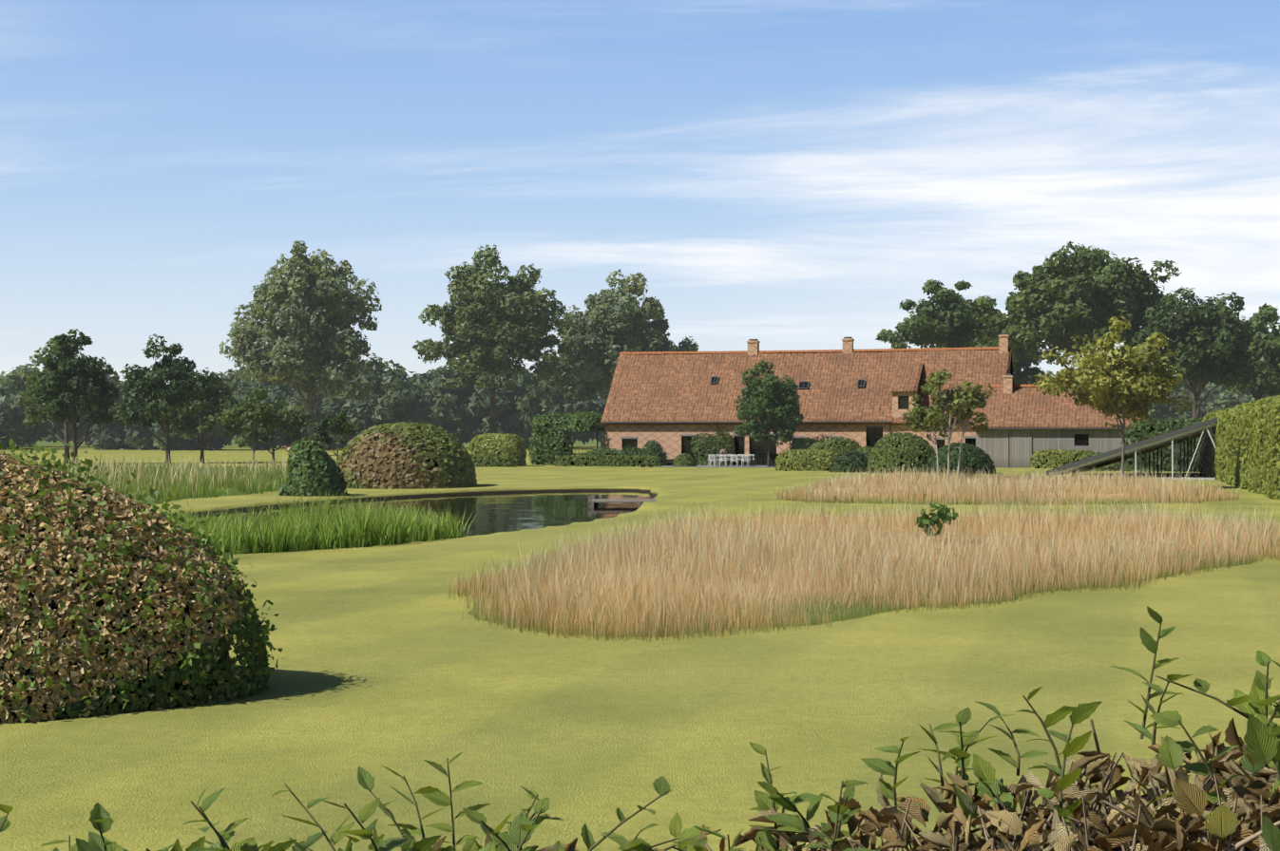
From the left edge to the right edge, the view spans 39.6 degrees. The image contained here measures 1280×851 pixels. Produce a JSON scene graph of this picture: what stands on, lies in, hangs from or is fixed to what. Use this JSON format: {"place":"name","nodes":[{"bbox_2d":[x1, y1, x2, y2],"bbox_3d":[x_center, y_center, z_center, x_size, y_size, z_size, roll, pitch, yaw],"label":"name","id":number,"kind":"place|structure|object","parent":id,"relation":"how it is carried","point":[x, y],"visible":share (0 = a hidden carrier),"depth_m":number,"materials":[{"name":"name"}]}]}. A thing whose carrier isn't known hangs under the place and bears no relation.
{"place":"outdoors","nodes":[
{"label":"outdoors","id":0,"kind":"place"},
{"bbox_2d":[189,491,650,552],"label":"pond water","id":1,"kind":"structure","parent":0,"point":[493,513],"depth_m":58.38,"materials":[{"name":"black liquid"}]},
{"bbox_2d":[128,489,476,554],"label":"reeds","id":2,"kind":"object","parent":1,"relation":"on","point":[319,529],"visible":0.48,"depth_m":37.26,"materials":[{"name":"green plant"}]},
{"bbox_2d":[0,432,1279,850],"bbox_3d":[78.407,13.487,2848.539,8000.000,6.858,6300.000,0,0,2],"label":"ground","id":3,"kind":"structure","parent":0,"point":[397,662],"depth_m":15.27,"materials":[{"name":"green plant"}]},
{"bbox_2d":[14,336,113,464],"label":"alder","id":4,"kind":"object","parent":3,"relation":"on","point":[31,412],"visible":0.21,"depth_m":135.03,"materials":[{"name":"green plant"}]},
{"bbox_2d":[28,328,120,466],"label":"alder","id":5,"kind":"object","parent":3,"relation":"on","point":[90,387],"visible":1,"depth_m":121.10,"materials":[{"name":"green plant"}]},
{"bbox_2d":[0,436,286,725],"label":"beech","id":6,"kind":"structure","parent":3,"relation":"on","point":[105,606],"depth_m":14.89,"materials":[{"name":"brown plant"}]},
{"bbox_2d":[2,451,287,504],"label":"rough grass blades","id":7,"kind":"object","parent":3,"relation":"on","point":[142,482],"visible":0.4,"depth_m":71.31,"materials":[{"name":"green plant"}]},
{"bbox_2d":[113,333,219,467],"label":"alder","id":8,"kind":"object","parent":3,"relation":"on","point":[148,384],"visible":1,"depth_m":118.48,"materials":[{"name":"green plant"}]},
{"bbox_2d":[153,374,242,463],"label":"alder","id":9,"kind":"object","parent":3,"relation":"on","point":[211,410],"visible":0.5,"depth_m":139.31,"materials":[{"name":"green plant"}]},
{"bbox_2d":[116,470,286,505],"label":"reeds","id":10,"kind":"object","parent":3,"relation":"on","point":[235,492],"visible":0.02,"depth_m":65.79,"materials":[{"name":"green plant"}]},
{"bbox_2d":[220,385,282,466],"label":"young tree","id":11,"kind":"object","parent":3,"relation":"on","point":[261,412],"visible":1,"depth_m":101.17,"materials":[{"name":"green plant"}]},
{"bbox_2d":[233,399,312,465],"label":"tree","id":12,"kind":"object","parent":3,"relation":"on","point":[292,423],"visible":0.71,"depth_m":127.93,"materials":[{"name":"green plant"}]},
{"bbox_2d":[218,240,382,440],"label":"tree","id":13,"kind":"object","parent":3,"relation":"on","point":[311,347],"visible":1,"depth_m":187.52,"materials":[{"name":"green plant"}]},
{"bbox_2d":[278,436,348,496],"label":"shrub","id":14,"kind":"object","parent":3,"relation":"on","point":[312,468],"visible":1,"depth_m":65.21,"materials":[{"name":"green plant"}]},
{"bbox_2d":[311,412,356,461],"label":"young tree","id":15,"kind":"object","parent":3,"relation":"on","point":[338,425],"visible":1,"depth_m":96.03,"materials":[{"name":"green plant"}]},
{"bbox_2d":[69,382,605,438],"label":"tree line","id":16,"kind":"object","parent":3,"relation":"on","point":[601,400],"depth_m":657.01,"materials":[{"name":"green plant"}]},
{"bbox_2d":[335,421,477,489],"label":"beech","id":17,"kind":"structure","parent":3,"relation":"on","point":[402,455],"depth_m":75.28,"materials":[{"name":"brown plant"}]},
{"bbox_2d":[469,454,515,467],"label":"hedge","id":18,"kind":"object","parent":3,"relation":"on","point":[493,461],"visible":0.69,"depth_m":124.18,"materials":[{"name":"green plant"}]},
{"bbox_2d":[411,244,575,434],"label":"tall tree","id":19,"kind":"object","parent":3,"relation":"on","point":[490,329],"visible":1,"depth_m":197.48,"materials":[{"name":"green plant"}]},
{"bbox_2d":[468,433,526,466],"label":"hedge block","id":20,"kind":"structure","parent":3,"relation":"on","point":[501,444],"depth_m":126.78,"materials":[{"name":"green plant"}]},
{"bbox_2d":[527,411,605,465],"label":"wisteria pergola","id":21,"kind":"object","parent":3,"relation":"on","point":[548,442],"visible":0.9,"depth_m":131.85,"materials":[{"name":"green plant"}]},
{"bbox_2d":[554,455,662,466],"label":"box hedge","id":22,"kind":"object","parent":3,"relation":"on","point":[602,461],"depth_m":125.81,"materials":[{"name":"green plant"}]},
{"bbox_2d":[580,445,653,456],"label":"perennials","id":23,"kind":"object","parent":3,"relation":"on","point":[606,450],"visible":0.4,"depth_m":128.06,"materials":[{"name":"green plant"}]},
{"bbox_2d":[542,268,699,405],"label":"tree","id":24,"kind":"object","parent":3,"relation":"on","point":[607,329],"visible":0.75,"depth_m":211.49,"materials":[{"name":"green plant"}]},
{"bbox_2d":[587,494,656,507],"bbox_3d":[-0.592,2.864,61.077,2.300,0.960,2.400,0,0,2],"label":"dock","id":25,"kind":"object","parent":3,"relation":"on","point":[592,502],"visible":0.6,"depth_m":60.23,"materials":[{"name":"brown wood"}]},
{"bbox_2d":[0,353,1277,450],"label":"woodland belt","id":26,"kind":"object","parent":3,"relation":"on","point":[444,398],"visible":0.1,"depth_m":264.15,"materials":[{"name":"green plant"}]},
{"bbox_2d":[0,606,1279,850],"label":"hedge","id":27,"kind":"object","parent":3,"relation":"on","point":[1224,800],"visible":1,"depth_m":2.64,"materials":[{"name":"green plant"}]},
{"bbox_2d":[642,439,668,465],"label":"rose bush","id":28,"kind":"object","parent":3,"relation":"on","point":[652,447],"visible":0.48,"depth_m":128.56,"materials":[{"name":"green plant"}]},
{"bbox_2d":[640,454,781,467],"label":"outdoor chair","id":29,"kind":"object","parent":3,"relation":"on","point":[773,458],"visible":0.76,"depth_m":124.64,"materials":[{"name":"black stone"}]},
{"bbox_2d":[654,465,776,468],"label":"terrace paving","id":30,"kind":"structure","parent":3,"relation":"on","point":[760,467],"depth_m":122.43,"materials":[{"name":"grey stone"}]},
{"bbox_2d":[672,453,696,466],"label":"box ball","id":31,"kind":"object","parent":30,"relation":"on","point":[684,460],"visible":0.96,"depth_m":123.72,"materials":[{"name":"green plant"}]},
{"bbox_2d":[708,454,754,466],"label":"outdoor chairs","id":32,"kind":"object","parent":30,"relation":"on","point":[732,459],"visible":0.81,"depth_m":123.46,"materials":[{"name":"grey paint"}]},
{"bbox_2d":[708,453,754,466],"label":"dining table","id":33,"kind":"object","parent":30,"relation":"on","point":[714,457],"visible":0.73,"depth_m":123.79,"materials":[{"name":"grey wood"}]},
{"bbox_2d":[733,360,803,467],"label":"lime","id":34,"kind":"object","parent":30,"relation":"on","point":[763,406],"visible":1,"depth_m":121.45,"materials":[{"name":"green plant"}]},
{"bbox_2d":[600,332,1013,465],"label":"farmhouse","id":35,"kind":"object","parent":3,"relation":"on","point":[672,403],"visible":0.71,"depth_m":129.81,"materials":[{"name":"tile"}]},
{"bbox_2d":[690,431,736,465],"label":"bush","id":36,"kind":"object","parent":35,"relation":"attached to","point":[710,446],"visible":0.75,"depth_m":128.50,"materials":[{"name":"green plant"}]},
{"bbox_2d":[775,448,839,471],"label":"bush","id":37,"kind":"object","parent":3,"relation":"on","point":[806,460],"depth_m":110.80,"materials":[{"name":"green plant"}]},
{"bbox_2d":[786,434,832,453],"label":"clipped shrub","id":38,"kind":"object","parent":3,"relation":"on","point":[805,441],"visible":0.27,"depth_m":124.43,"materials":[{"name":"green plant"}]},
{"bbox_2d":[806,436,862,454],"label":"bush","id":39,"kind":"object","parent":3,"relation":"on","point":[839,446],"depth_m":112.84,"materials":[{"name":"green plant"}]},
{"bbox_2d":[828,450,868,472],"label":"bush","id":40,"kind":"object","parent":3,"relation":"on","point":[847,461],"depth_m":106.59,"materials":[{"name":"green plant"}]},
{"bbox_2d":[467,520,1256,637],"bbox_3d":[5.761,2.297,31.123,16.650,0.420,24.750,0,0,2],"label":"meadow mound","id":41,"kind":"object","parent":3,"relation":"on","point":[803,601],"depth_m":23.39,"materials":[{"name":"plant"}]},
{"bbox_2d":[446,489,1279,643],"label":"meadow blades","id":42,"kind":"object","parent":3,"relation":"on","point":[668,546],"depth_m":26.37,"materials":[{"name":"beige plant"}]},
{"bbox_2d":[855,446,873,458],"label":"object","id":43,"kind":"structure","parent":3,"relation":"on","point":[866,450],"depth_m":110.33,"materials":[{"name":"green plant"}]},
{"bbox_2d":[866,431,935,474],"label":"bush","id":44,"kind":"object","parent":3,"relation":"on","point":[905,449],"depth_m":103.94,"materials":[{"name":"green plant"}]},
{"bbox_2d":[902,382,958,477],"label":"tree","id":45,"kind":"object","parent":3,"relation":"on","point":[915,417],"visible":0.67,"depth_m":77.89,"materials":[{"name":"green plant"}]},
{"bbox_2d":[916,503,958,543],"bbox_3d":[5.522,1.944,32.946,0.748,1.005,0.804,0,0,2],"label":"sapling","id":46,"kind":"object","parent":3,"relation":"on","point":[926,521],"visible":0.88,"depth_m":32.84,"materials":[{"name":"green plant"}]},
{"bbox_2d":[875,279,1002,348],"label":"tree","id":47,"kind":"object","parent":3,"relation":"on","point":[950,318],"visible":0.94,"depth_m":169.66,"materials":[{"name":"green plant"}]},
{"bbox_2d":[923,369,975,478],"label":"tree","id":48,"kind":"object","parent":3,"relation":"on","point":[939,381],"visible":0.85,"depth_m":77.19,"materials":[{"name":"green plant"}]},
{"bbox_2d":[924,442,996,474],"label":"bush","id":49,"kind":"object","parent":3,"relation":"on","point":[974,457],"depth_m":102.03,"materials":[{"name":"green plant"}]},
{"bbox_2d":[942,380,995,477],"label":"tree","id":50,"kind":"object","parent":3,"relation":"on","point":[980,403],"visible":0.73,"depth_m":77.55,"materials":[{"name":"green plant"}]},
{"bbox_2d":[927,310,1049,384],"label":"oak","id":51,"kind":"object","parent":3,"relation":"on","point":[1024,376],"visible":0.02,"depth_m":181.06,"materials":[{"name":"green plant"}]},
{"bbox_2d":[793,476,1193,505],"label":"grass","id":52,"kind":"structure","parent":3,"relation":"on","point":[1112,498],"depth_m":57.99,"materials":[{"name":"beige plant"}]},
{"bbox_2d":[770,463,1241,505],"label":"meadow blades","id":53,"kind":"object","parent":3,"relation":"on","point":[910,482],"visible":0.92,"depth_m":61.23,"materials":[{"name":"beige plant"}]},
{"bbox_2d":[972,369,1140,468],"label":"timber wing","id":54,"kind":"structure","parent":3,"relation":"on","point":[1025,422],"depth_m":120.81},
{"bbox_2d":[1030,449,1092,468],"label":"hedge","id":55,"kind":"object","parent":3,"relation":"on","point":[1049,459],"visible":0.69,"depth_m":118.50,"materials":[{"name":"green plant"}]},
{"bbox_2d":[976,240,1181,382],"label":"oak","id":56,"kind":"object","parent":3,"relation":"on","point":[1090,295],"visible":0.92,"depth_m":160.85,"materials":[{"name":"green plant"}]},
{"bbox_2d":[1078,452,1131,471],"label":"low hedge","id":57,"kind":"object","parent":3,"relation":"on","point":[1117,465],"visible":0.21,"depth_m":110.54,"materials":[{"name":"green plant"}]},
{"bbox_2d":[1032,316,1195,476],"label":"tree","id":58,"kind":"object","parent":3,"relation":"on","point":[1109,371],"visible":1,"depth_m":73.92,"materials":[{"name":"green plant"}]},
{"bbox_2d":[1044,417,1217,479],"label":"rack","id":59,"kind":"object","parent":3,"relation":"on","point":[1162,441],"visible":0.62,"depth_m":91.70,"materials":[{"name":"grey metal"}]},
{"bbox_2d":[1120,418,1203,472],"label":"hedge","id":60,"kind":"object","parent":3,"relation":"on","point":[1160,427],"visible":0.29,"depth_m":108.83,"materials":[{"name":"green plant"}]},
{"bbox_2d":[1123,286,1272,419],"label":"tree","id":61,"kind":"object","parent":3,"relation":"on","point":[1208,341],"visible":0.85,"depth_m":156.58,"materials":[{"name":"green plant"}]},
{"bbox_2d":[1198,411,1215,475],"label":"hedge","id":62,"kind":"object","parent":3,"relation":"on","point":[1206,418],"depth_m":97.56,"materials":[{"name":"green plant"}]},
{"bbox_2d":[1206,409,1222,477],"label":"hedge","id":63,"kind":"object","parent":3,"relation":"on","point":[1211,458],"depth_m":91.69,"materials":[{"name":"green plant"}]},
{"bbox_2d":[1214,406,1235,481],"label":"hedge","id":64,"kind":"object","parent":3,"relation":"on","point":[1219,450],"depth_m":85.74,"materials":[{"name":"green plant"}]},
{"bbox_2d":[1223,402,1245,485],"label":"hedge","id":65,"kind":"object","parent":3,"relation":"on","point":[1230,447],"depth_m":79.82,"materials":[{"name":"green plant"}]},
{"bbox_2d":[1197,303,1279,401],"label":"oak","id":66,"kind":"object","parent":3,"relation":"on","point":[1265,382],"visible":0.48,"depth_m":170.31,"materials":[{"name":"green plant"}]},
{"bbox_2d":[1234,400,1258,489],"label":"hedge","id":67,"kind":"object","parent":3,"relation":"on","point":[1241,476],"depth_m":73.99,"materials":[{"name":"green plant"}]},
{"bbox_2d":[1246,396,1274,494],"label":"hedge","id":68,"kind":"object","parent":3,"relation":"on","point":[1255,444],"depth_m":68.05,"materials":[{"name":"green plant"}]},
{"bbox_2d":[1261,395,1279,500],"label":"hedge","id":69,"kind":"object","parent":3,"relation":"on","point":[1270,475],"depth_m":62.26,"materials":[{"name":"green plant"}]},
{"bbox_2d":[0,0,1279,397],"label":"sky","id":70,"kind":"structure","parent":0,"point":[783,175],"materials":[{"name":"blue"}]}
]}

